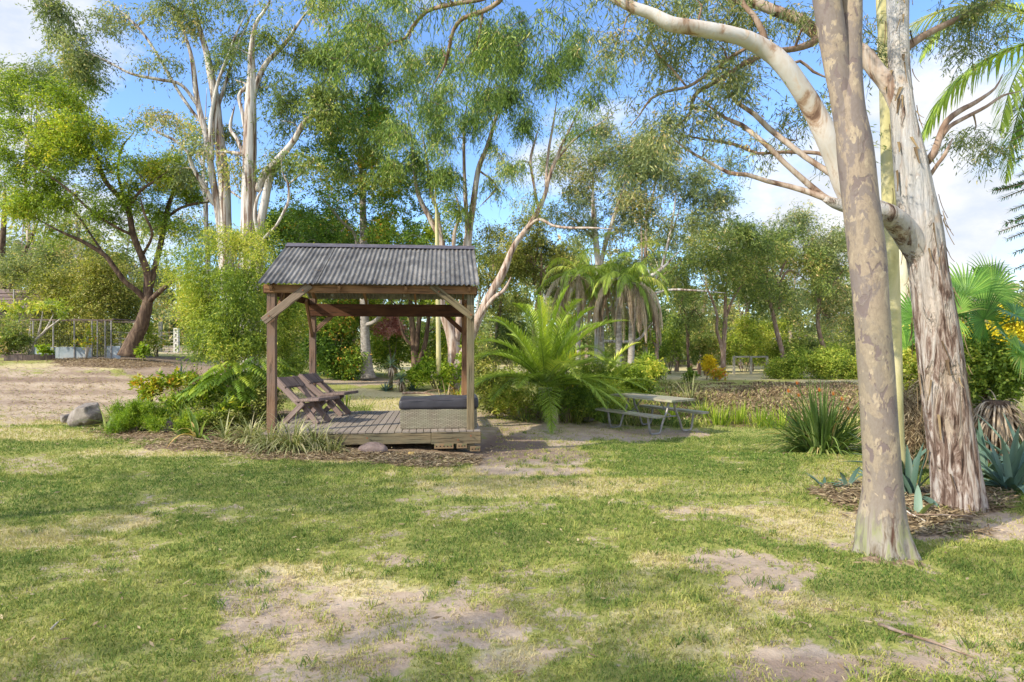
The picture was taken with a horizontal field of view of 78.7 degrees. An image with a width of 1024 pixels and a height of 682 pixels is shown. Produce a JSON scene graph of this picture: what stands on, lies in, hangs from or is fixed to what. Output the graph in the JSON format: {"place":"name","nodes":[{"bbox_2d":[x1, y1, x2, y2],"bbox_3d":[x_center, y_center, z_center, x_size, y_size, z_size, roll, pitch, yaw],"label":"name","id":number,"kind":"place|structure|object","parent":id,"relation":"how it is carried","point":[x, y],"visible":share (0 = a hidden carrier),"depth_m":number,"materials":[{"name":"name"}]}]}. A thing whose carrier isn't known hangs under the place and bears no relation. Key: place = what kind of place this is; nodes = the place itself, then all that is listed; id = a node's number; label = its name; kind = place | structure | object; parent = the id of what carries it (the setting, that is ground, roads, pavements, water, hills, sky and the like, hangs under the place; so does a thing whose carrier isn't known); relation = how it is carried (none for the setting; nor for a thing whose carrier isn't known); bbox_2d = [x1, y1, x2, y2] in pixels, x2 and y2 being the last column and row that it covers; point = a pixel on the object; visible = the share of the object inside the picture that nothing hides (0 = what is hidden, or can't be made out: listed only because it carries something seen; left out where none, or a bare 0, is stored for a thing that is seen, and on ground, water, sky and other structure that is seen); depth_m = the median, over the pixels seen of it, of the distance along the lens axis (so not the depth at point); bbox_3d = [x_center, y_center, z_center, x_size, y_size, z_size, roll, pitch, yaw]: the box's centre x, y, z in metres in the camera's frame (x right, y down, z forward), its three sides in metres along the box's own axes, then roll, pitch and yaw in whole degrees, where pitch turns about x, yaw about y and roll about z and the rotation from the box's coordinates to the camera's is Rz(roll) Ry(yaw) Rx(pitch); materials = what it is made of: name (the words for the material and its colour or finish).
{"place":"outdoors","nodes":[
{"label":"outdoors","id":0,"kind":"place"},
{"bbox_2d":[0,344,1023,681],"bbox_3d":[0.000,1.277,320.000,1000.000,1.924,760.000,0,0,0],"label":"ground","id":1,"kind":"structure","parent":0,"point":[438,632],"depth_m":4.54,"materials":[{"name":"soil"}]},
{"bbox_2d":[0,302,39,356],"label":"grey green shrub","id":2,"kind":"object","parent":1,"relation":"on","point":[11,338],"visible":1,"depth_m":19.49,"materials":[{"name":"green plant"}]},
{"bbox_2d":[0,289,46,357],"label":"timber shed","id":3,"kind":"structure","parent":1,"relation":"on","point":[5,295],"depth_m":23.76,"materials":[{"name":"wood"}]},
{"bbox_2d":[4,354,54,360],"bbox_3d":[-15.376,0.595,19.900,1.395,0.330,1.116,0,0,0],"label":"planter ring","id":4,"kind":"object","parent":1,"relation":"on","point":[18,357],"visible":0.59,"depth_m":19.43,"materials":[{"name":"stone"}]},
{"bbox_2d":[0,297,73,354],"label":"pale limbed shrub","id":5,"kind":"object","parent":4,"relation":"on","point":[58,304],"visible":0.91,"depth_m":20.12,"materials":[{"name":"green plant"}]},
{"bbox_2d":[0,65,78,326],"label":"leaning dark tree","id":6,"kind":"object","parent":1,"relation":"on","point":[2,238],"visible":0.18,"depth_m":26.94,"materials":[{"name":"green plant"}]},
{"bbox_2d":[0,231,85,347],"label":"dry flowering shrub","id":7,"kind":"object","parent":1,"relation":"on","point":[8,266],"visible":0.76,"depth_m":25.61,"materials":[{"name":"green plant"}]},
{"bbox_2d":[0,50,109,313],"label":"gum tree","id":8,"kind":"object","parent":1,"relation":"on","point":[39,64],"visible":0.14,"depth_m":35.80,"materials":[{"name":"green plant"}]},
{"bbox_2d":[12,185,114,342],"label":"gum tree","id":9,"kind":"object","parent":1,"relation":"on","point":[77,228],"visible":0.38,"depth_m":33.70,"materials":[{"name":"green plant"}]},
{"bbox_2d":[0,230,164,356],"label":"thicket shrub","id":10,"kind":"object","parent":1,"relation":"on","point":[84,299],"visible":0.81,"depth_m":23.74,"materials":[{"name":"green plant"}]},
{"bbox_2d":[30,318,134,358],"bbox_3d":[-14.881,-0.077,22.290,2.940,1.375,2.265,0,0,-3],"label":"aviary cage","id":11,"kind":"object","parent":1,"relation":"on","point":[110,351],"visible":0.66,"depth_m":21.20,"materials":[{"name":"metal"}]},
{"bbox_2d":[67,402,102,426],"bbox_3d":[-7.876,1.391,11.591,0.629,0.492,0.591,0,0,22],"label":"boulder","id":12,"kind":"object","parent":1,"relation":"on","point":[88,414],"visible":0.8,"depth_m":11.37,"materials":[{"name":"grey stone"}]},
{"bbox_2d":[43,223,152,345],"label":"gum tree","id":13,"kind":"object","parent":1,"relation":"on","point":[122,254],"visible":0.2,"depth_m":46.41,"materials":[{"name":"green plant"}]},
{"bbox_2d":[0,58,212,356],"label":"spreading wattle tree","id":14,"kind":"object","parent":1,"relation":"on","point":[67,133],"visible":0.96,"depth_m":19.44,"materials":[{"name":"green plant"}]},
{"bbox_2d":[100,393,172,434],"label":"asparagus fern","id":15,"kind":"object","parent":1,"relation":"on","point":[134,414],"visible":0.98,"depth_m":10.66,"materials":[{"name":"green plant"}]},
{"bbox_2d":[15,0,281,365],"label":"white gum tree","id":16,"kind":"object","parent":1,"relation":"on","point":[87,61],"visible":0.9,"depth_m":19.72,"materials":[{"name":"green plant"}]},
{"bbox_2d":[111,217,186,344],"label":"gum tree","id":17,"kind":"object","parent":1,"relation":"on","point":[162,299],"visible":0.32,"depth_m":47.45,"materials":[{"name":"green plant"}]},
{"bbox_2d":[127,367,170,401],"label":"croton shrub","id":18,"kind":"object","parent":1,"relation":"on","point":[146,390],"visible":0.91,"depth_m":12.45,"materials":[{"name":"green plant"}]},
{"bbox_2d":[131,308,171,356],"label":"leafy shrub","id":19,"kind":"object","parent":1,"relation":"on","point":[150,337],"visible":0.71,"depth_m":25.97,"materials":[{"name":"green plant"}]},
{"bbox_2d":[157,366,198,393],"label":"croton shrub","id":20,"kind":"object","parent":1,"relation":"on","point":[176,382],"visible":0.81,"depth_m":12.81,"materials":[{"name":"green plant"}]},
{"bbox_2d":[152,396,219,445],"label":"strap lily","id":21,"kind":"object","parent":1,"relation":"on","point":[194,426],"visible":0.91,"depth_m":9.92,"materials":[{"name":"green plant"}]},
{"bbox_2d":[171,405,212,435],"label":"asparagus fern","id":22,"kind":"object","parent":1,"relation":"on","point":[186,419],"visible":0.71,"depth_m":10.24,"materials":[{"name":"green plant"}]},
{"bbox_2d":[116,91,289,330],"bbox_3d":[-14.110,-5.724,30.151,8.805,12.912,4.611,0,0,0],"label":"gum tree","id":23,"kind":"object","parent":1,"relation":"on","point":[196,230],"visible":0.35,"depth_m":29.91,"materials":[{"name":"green plant"}]},
{"bbox_2d":[157,374,253,429],"bbox_3d":[-5.488,1.087,11.302,2.174,1.072,1.078,0,0,34],"label":"leafy bed shrub","id":24,"kind":"object","parent":1,"relation":"on","point":[228,402],"visible":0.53,"depth_m":11.29,"materials":[{"name":"green plant"}]},
{"bbox_2d":[145,377,285,432],"bbox_3d":[-5.421,1.169,11.738,3.180,1.206,2.222,0,0,41],"label":"shrub","id":25,"kind":"object","parent":1,"relation":"on","point":[260,403],"visible":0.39,"depth_m":10.88,"materials":[{"name":"green plant"}]},
{"bbox_2d":[139,213,299,389],"bbox_3d":[-7.444,-0.999,15.694,4.358,4.840,3.310,0,0,0],"label":"willowy yellow shrub","id":26,"kind":"object","parent":1,"relation":"on","point":[222,323],"visible":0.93,"depth_m":15.38,"materials":[{"name":"green plant"}]},
{"bbox_2d":[175,361,294,421],"bbox_3d":[-5.126,0.967,11.648,1.946,1.181,1.995,0,0,0],"label":"lobed leaf plant","id":27,"kind":"object","parent":1,"relation":"on","point":[202,386],"visible":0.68,"depth_m":11.16,"materials":[{"name":"green plant"}]},
{"bbox_2d":[215,410,266,445],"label":"spider grass","id":28,"kind":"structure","parent":1,"relation":"on","point":[248,427],"depth_m":9.80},
{"bbox_2d":[223,356,300,416],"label":"lobed leaf plant","id":29,"kind":"object","parent":1,"relation":"on","point":[285,371],"visible":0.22,"depth_m":12.46,"materials":[{"name":"green plant"}]},
{"bbox_2d":[230,420,297,454],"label":"spider grass","id":30,"kind":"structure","parent":1,"relation":"on","point":[270,439],"depth_m":9.21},
{"bbox_2d":[161,0,371,371],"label":"white gum tree","id":31,"kind":"object","parent":1,"relation":"on","point":[322,106],"visible":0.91,"depth_m":18.99,"materials":[{"name":"green plant"}]},
{"bbox_2d":[250,410,328,460],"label":"spider grass","id":32,"kind":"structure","parent":1,"relation":"on","point":[294,439],"depth_m":9.13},
{"bbox_2d":[252,283,327,392],"bbox_3d":[-6.077,-0.305,17.368,2.296,3.641,3.439,0,0,0],"label":"evergreen shrub","id":33,"kind":"object","parent":1,"relation":"on","point":[292,313],"visible":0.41,"depth_m":16.66,"materials":[{"name":"green plant"}]},
{"bbox_2d":[257,201,368,266],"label":"evergreen tree","id":34,"kind":"object","parent":1,"relation":"on","point":[273,222],"visible":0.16,"depth_m":25.44,"materials":[{"name":"green plant"}]},
{"bbox_2d":[282,417,347,454],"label":"spider grass","id":35,"kind":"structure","parent":1,"relation":"on","point":[314,439],"depth_m":9.35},
{"bbox_2d":[288,298,379,380],"bbox_3d":[-6.444,-0.233,22.681,3.409,4.175,3.263,0,0,0],"label":"evergreen shrub","id":36,"kind":"object","parent":1,"relation":"on","point":[340,357],"visible":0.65,"depth_m":21.98,"materials":[{"name":"green plant"}]},
{"bbox_2d":[268,76,448,378],"bbox_3d":[-5.479,-4.143,22.156,6.450,10.984,5.766,0,0,0],"label":"clumped dark tree","id":37,"kind":"object","parent":1,"relation":"on","point":[369,117],"visible":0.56,"depth_m":21.21,"materials":[{"name":"green plant"}]},
{"bbox_2d":[258,243,480,449],"bbox_3d":[-2.330,-0.006,11.257,3.368,3.475,3.510,0,0,-6],"label":"gazebo","id":38,"kind":"object","parent":1,"relation":"on","point":[365,278],"visible":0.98,"depth_m":10.13,"materials":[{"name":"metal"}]},
{"bbox_2d":[277,376,339,423],"bbox_3d":[-3.585,1.028,10.844,1.034,0.816,0.583,0,0,22],"label":"slab chair","id":39,"kind":"object","parent":38,"relation":"on","point":[285,385],"visible":0.96,"depth_m":10.76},
{"bbox_2d":[298,373,357,415],"bbox_3d":[-3.534,1.028,11.947,1.034,0.816,0.584,0,0,13],"label":"slab chair","id":40,"kind":"object","parent":38,"relation":"on","point":[309,380],"visible":0.82,"depth_m":11.84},
{"bbox_2d":[399,394,477,428],"bbox_3d":[-1.202,1.149,10.293,1.270,0.506,0.672,0,0,-6],"label":"wicker storage bench","id":41,"kind":"object","parent":38,"relation":"on","point":[433,412],"visible":0.93,"depth_m":9.98,"materials":[{"name":"wicker"}]},
{"bbox_2d":[370,317,408,368],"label":"pink leaf shrub","id":42,"kind":"object","parent":1,"relation":"on","point":[391,327],"visible":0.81,"depth_m":23.31,"materials":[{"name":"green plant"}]},
{"bbox_2d":[358,210,450,372],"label":"evergreen tree","id":43,"kind":"object","parent":1,"relation":"on","point":[427,231],"visible":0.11,"depth_m":26.75,"materials":[{"name":"green plant"}]},
{"bbox_2d":[355,216,485,366],"bbox_3d":[-3.457,-1.732,22.561,5.034,5.797,3.228,0,0,-14],"label":"dark multistem tree","id":44,"kind":"object","parent":1,"relation":"on","point":[414,342],"visible":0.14,"depth_m":22.42,"materials":[{"name":"green plant"}]},
{"bbox_2d":[358,302,485,378],"bbox_3d":[-3.687,0.065,24.175,5.486,3.399,3.227,0,0,14],"label":"evergreen shrub","id":45,"kind":"object","parent":1,"relation":"on","point":[380,352],"visible":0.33,"depth_m":23.85,"materials":[{"name":"green plant"}]},
{"bbox_2d":[400,345,477,391],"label":"leafy bank shrub","id":46,"kind":"object","parent":1,"relation":"on","point":[421,372],"visible":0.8,"depth_m":18.52,"materials":[{"name":"green plant"}]},
{"bbox_2d":[425,172,477,375],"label":"slim pole tree","id":47,"kind":"object","parent":1,"relation":"on","point":[438,344],"visible":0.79,"depth_m":18.47,"materials":[{"name":"green plant"}]},
{"bbox_2d":[287,0,635,390],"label":"weeping gum tree","id":48,"kind":"object","parent":1,"relation":"on","point":[436,175],"visible":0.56,"depth_m":18.67,"materials":[{"name":"green plant"}]},
{"bbox_2d":[457,341,521,418],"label":"olive undergrowth","id":49,"kind":"object","parent":1,"relation":"on","point":[481,370],"visible":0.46,"depth_m":15.32,"materials":[{"name":"green plant"}]},
{"bbox_2d":[472,239,533,365],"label":"gum tree","id":50,"kind":"object","parent":1,"relation":"on","point":[476,310],"visible":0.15,"depth_m":49.61,"materials":[{"name":"green plant"}]},
{"bbox_2d":[472,218,542,373],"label":"gum tree","id":51,"kind":"object","parent":1,"relation":"on","point":[483,278],"visible":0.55,"depth_m":30.16,"materials":[{"name":"green plant"}]},
{"bbox_2d":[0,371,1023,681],"bbox_3d":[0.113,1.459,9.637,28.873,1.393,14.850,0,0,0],"label":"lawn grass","id":52,"kind":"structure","parent":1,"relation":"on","point":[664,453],"depth_m":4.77,"materials":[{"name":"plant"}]},
{"bbox_2d":[0,246,1023,681],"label":"leaf litter","id":53,"kind":"object","parent":1,"relation":"on","point":[816,490],"visible":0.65,"depth_m":8.48,"materials":[{"name":"plant"}]},
{"bbox_2d":[485,315,539,372],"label":"understorey shrub","id":54,"kind":"object","parent":1,"relation":"on","point":[501,333],"visible":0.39,"depth_m":29.68,"materials":[{"name":"green plant"}]},
{"bbox_2d":[6,209,1023,365],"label":"woodland","id":55,"kind":"object","parent":1,"relation":"on","point":[168,327],"visible":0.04,"depth_m":59.49,"materials":[{"name":"green plant"}]},
{"bbox_2d":[474,204,587,355],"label":"gum tree","id":56,"kind":"object","parent":1,"relation":"on","point":[521,260],"visible":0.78,"depth_m":27.83,"materials":[{"name":"green plant"}]},
{"bbox_2d":[478,357,625,420],"bbox_3d":[1.033,1.143,14.824,3.969,1.579,2.440,0,0,-18],"label":"fern understorey","id":57,"kind":"object","parent":1,"relation":"on","point":[516,398],"visible":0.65,"depth_m":14.22,"materials":[{"name":"green plant"}]},
{"bbox_2d":[458,284,648,434],"bbox_3d":[0.997,0.748,14.547,4.392,4.136,4.667,0,0,0],"label":"feather palm","id":58,"kind":"object","parent":1,"relation":"on","point":[546,359],"visible":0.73,"depth_m":14.18,"materials":[{"name":"green plant"}]},
{"bbox_2d":[533,232,614,366],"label":"drooping palm","id":59,"kind":"object","parent":1,"relation":"on","point":[579,289],"visible":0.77,"depth_m":22.39,"materials":[{"name":"green plant"}]},
{"bbox_2d":[563,229,622,364],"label":"gum tree","id":60,"kind":"object","parent":1,"relation":"on","point":[612,332],"visible":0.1,"depth_m":51.84,"materials":[{"name":"green plant"}]},
{"bbox_2d":[533,353,671,416],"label":"fern undergrowth","id":61,"kind":"object","parent":1,"relation":"on","point":[636,369],"visible":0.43,"depth_m":17.50,"materials":[{"name":"green plant"}]},
{"bbox_2d":[567,253,637,377],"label":"drooping palm","id":62,"kind":"object","parent":1,"relation":"on","point":[600,341],"visible":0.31,"depth_m":23.41,"materials":[{"name":"green plant"}]},
{"bbox_2d":[555,342,659,422],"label":"feather palm","id":63,"kind":"object","parent":1,"relation":"on","point":[614,358],"visible":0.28,"depth_m":15.84,"materials":[{"name":"green plant"}]},
{"bbox_2d":[571,241,668,385],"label":"drooping palm","id":64,"kind":"object","parent":1,"relation":"on","point":[604,289],"visible":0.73,"depth_m":21.81,"materials":[{"name":"green plant"}]},
{"bbox_2d":[586,251,675,363],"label":"drooping palm","id":65,"kind":"object","parent":1,"relation":"on","point":[644,294],"visible":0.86,"depth_m":21.49,"materials":[{"name":"green plant"}]},
{"bbox_2d":[516,110,752,364],"bbox_3d":[4.920,-4.100,24.890,9.636,10.337,4.301,0,0,0],"label":"gum tree","id":66,"kind":"object","parent":1,"relation":"on","point":[692,223],"visible":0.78,"depth_m":24.71,"materials":[{"name":"green plant"}]},
{"bbox_2d":[604,299,670,378],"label":"evergreen tree","id":67,"kind":"object","parent":1,"relation":"on","point":[652,338],"visible":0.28,"depth_m":27.86,"materials":[{"name":"green plant"}]},
{"bbox_2d":[595,393,708,434],"bbox_3d":[3.056,1.588,13.741,1.592,0.747,1.864,0,0,-34],"label":"picnic table","id":68,"kind":"object","parent":1,"relation":"on","point":[660,398],"visible":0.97,"depth_m":13.50,"materials":[{"name":"grey wood"}]},
{"bbox_2d":[290,0,1023,513],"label":"ragged bark gum tree","id":69,"kind":"object","parent":1,"relation":"on","point":[914,224],"visible":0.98,"depth_m":6.21,"materials":[{"name":"grey plant"}]},
{"bbox_2d":[598,125,728,353],"bbox_3d":[6.894,-4.139,29.061,6.304,11.936,3.859,0,0,0],"label":"gum tree","id":70,"kind":"object","parent":1,"relation":"on","point":[679,161],"visible":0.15,"depth_m":28.95,"materials":[{"name":"green plant"}]},
{"bbox_2d":[641,311,695,373],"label":"understorey shrub","id":71,"kind":"object","parent":1,"relation":"on","point":[670,347],"visible":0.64,"depth_m":32.90,"materials":[{"name":"green plant"}]},
{"bbox_2d":[639,215,726,371],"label":"gum tree","id":72,"kind":"object","parent":1,"relation":"on","point":[676,368],"visible":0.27,"depth_m":35.42,"materials":[{"name":"green plant"}]},
{"bbox_2d":[659,284,728,369],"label":"gum tree","id":73,"kind":"object","parent":1,"relation":"on","point":[687,321],"visible":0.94,"depth_m":29.96,"materials":[{"name":"green plant"}]},
{"bbox_2d":[647,242,741,367],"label":"gum tree","id":74,"kind":"object","parent":1,"relation":"on","point":[713,312],"visible":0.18,"depth_m":48.13,"materials":[{"name":"green plant"}]},
{"bbox_2d":[680,314,721,367],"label":"understorey shrub","id":75,"kind":"object","parent":1,"relation":"on","point":[703,344],"visible":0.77,"depth_m":34.72,"materials":[{"name":"green plant"}]},
{"bbox_2d":[694,400,736,425],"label":"reed clump","id":76,"kind":"object","parent":1,"relation":"on","point":[714,417],"visible":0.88,"depth_m":15.21,"materials":[{"name":"green plant"}]},
{"bbox_2d":[584,381,859,423],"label":"dry pond stalks","id":77,"kind":"object","parent":1,"relation":"on","point":[848,386],"visible":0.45,"depth_m":21.58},
{"bbox_2d":[650,211,794,376],"bbox_3d":[10.007,-2.182,29.972,6.989,8.058,4.587,0,0,0],"label":"gum tree","id":78,"kind":"object","parent":1,"relation":"on","point":[747,236],"visible":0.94,"depth_m":29.64,"materials":[{"name":"green plant"}]},
{"bbox_2d":[585,379,859,428],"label":"pond weeds","id":79,"kind":"object","parent":1,"relation":"on","point":[630,421],"visible":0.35,"depth_m":16.90,"materials":[{"name":"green plant"}]},
{"bbox_2d":[671,216,809,370],"bbox_3d":[13.992,-2.928,38.028,8.805,9.784,5.112,0,0,0],"label":"gum tree","id":80,"kind":"object","parent":1,"relation":"on","point":[747,309],"visible":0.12,"depth_m":37.65,"materials":[{"name":"green plant"}]},
{"bbox_2d":[715,310,774,371],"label":"understorey shrub","id":81,"kind":"object","parent":1,"relation":"on","point":[749,340],"visible":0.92,"depth_m":34.80,"materials":[{"name":"green plant"}]},
{"bbox_2d":[743,315,794,370],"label":"understorey shrub","id":82,"kind":"object","parent":1,"relation":"on","point":[768,346],"visible":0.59,"depth_m":36.94,"materials":[{"name":"green plant"}]},
{"bbox_2d":[726,218,849,357],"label":"gum tree","id":83,"kind":"object","parent":1,"relation":"on","point":[806,268],"visible":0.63,"depth_m":31.79,"materials":[{"name":"green plant"}]},
{"bbox_2d":[743,242,841,349],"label":"gum tree","id":84,"kind":"object","parent":1,"relation":"on","point":[809,330],"visible":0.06,"depth_m":45.09,"materials":[{"name":"green plant"}]},
{"bbox_2d":[742,376,861,456],"bbox_3d":[5.047,1.607,10.317,2.555,2.099,2.431,0,0,33],"label":"bird of paradise clump","id":85,"kind":"object","parent":1,"relation":"on","point":[815,432],"visible":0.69,"depth_m":10.10,"materials":[{"name":"green plant"}]},
{"bbox_2d":[772,309,838,361],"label":"understorey shrub","id":86,"kind":"object","parent":1,"relation":"on","point":[805,341],"visible":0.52,"depth_m":36.89,"materials":[{"name":"green plant"}]},
{"bbox_2d":[759,338,857,379],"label":"lime hedge","id":87,"kind":"object","parent":1,"relation":"on","point":[832,362],"visible":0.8,"depth_m":27.68,"materials":[{"name":"green plant"}]},
{"bbox_2d":[763,197,854,350],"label":"gum tree","id":88,"kind":"object","parent":1,"relation":"on","point":[799,218],"visible":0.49,"depth_m":32.79,"materials":[{"name":"green plant"}]},
{"bbox_2d":[816,315,855,357],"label":"understorey shrub","id":89,"kind":"object","parent":1,"relation":"on","point":[851,346],"visible":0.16,"depth_m":37.81,"materials":[{"name":"green plant"}]},
{"bbox_2d":[812,0,921,560],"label":"spotted gum tree","id":90,"kind":"object","parent":1,"relation":"on","point":[882,528],"visible":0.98,"depth_m":4.78,"materials":[{"name":"beige plant"}]},
{"bbox_2d":[876,0,905,467],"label":"pole gum tree","id":91,"kind":"object","parent":1,"relation":"on","point":[887,181],"visible":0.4,"depth_m":7.53,"materials":[{"name":"yellow plant"}]},
{"bbox_2d":[877,34,909,316],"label":"cream gum tree","id":92,"kind":"object","parent":1,"relation":"on","point":[904,275],"visible":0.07,"depth_m":10.42,"materials":[{"name":"beige plant"}]},
{"bbox_2d":[902,325,919,397],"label":"lime leaf shrub","id":93,"kind":"object","parent":1,"relation":"on","point":[910,367],"visible":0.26,"depth_m":9.44,"materials":[{"name":"green plant"}]},
{"bbox_2d":[855,374,973,467],"bbox_3d":[5.579,1.105,8.576,1.561,1.309,1.287,0,0,0],"label":"dry vine tangle","id":94,"kind":"object","parent":1,"relation":"on","point":[914,431],"visible":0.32,"depth_m":8.37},
{"bbox_2d":[903,444,938,510],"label":"agave","id":95,"kind":"object","parent":1,"relation":"on","point":[910,479],"visible":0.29,"depth_m":6.57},
{"bbox_2d":[901,253,1023,463],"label":"fan palm","id":96,"kind":"object","parent":1,"relation":"on","point":[981,282],"visible":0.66,"depth_m":8.98,"materials":[{"name":"green plant"}]},
{"bbox_2d":[921,419,1010,476],"bbox_3d":[5.780,1.391,7.601,1.248,0.934,1.309,0,0,0],"label":"agave","id":97,"kind":"object","parent":1,"relation":"on","point":[981,440],"visible":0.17,"depth_m":7.54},
{"bbox_2d":[909,0,1023,185],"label":"tall feather palm","id":98,"kind":"object","parent":1,"relation":"on","point":[943,101],"visible":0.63,"depth_m":8.69,"materials":[{"name":"green plant"}]},
{"bbox_2d":[962,327,1023,411],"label":"lime flowering shrub","id":99,"kind":"object","parent":1,"relation":"on","point":[992,368],"visible":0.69,"depth_m":8.94,"materials":[{"name":"green plant"}]},
{"bbox_2d":[962,303,1023,408],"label":"yellow cassia shrub","id":100,"kind":"object","parent":1,"relation":"on","point":[1018,328],"visible":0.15,"depth_m":13.82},
{"bbox_2d":[977,425,1023,494],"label":"agave","id":101,"kind":"object","parent":1,"relation":"on","point":[1009,473],"visible":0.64,"depth_m":6.84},
{"bbox_2d":[986,105,1023,295],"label":"spiky pine","id":102,"kind":"object","parent":1,"relation":"on","point":[1013,185],"visible":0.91,"depth_m":7.97,"materials":[{"name":"green plant"}]},
{"bbox_2d":[0,0,1023,340],"label":"sky","id":103,"kind":"structure","parent":0,"point":[974,215],"materials":[{"name":"blue"}]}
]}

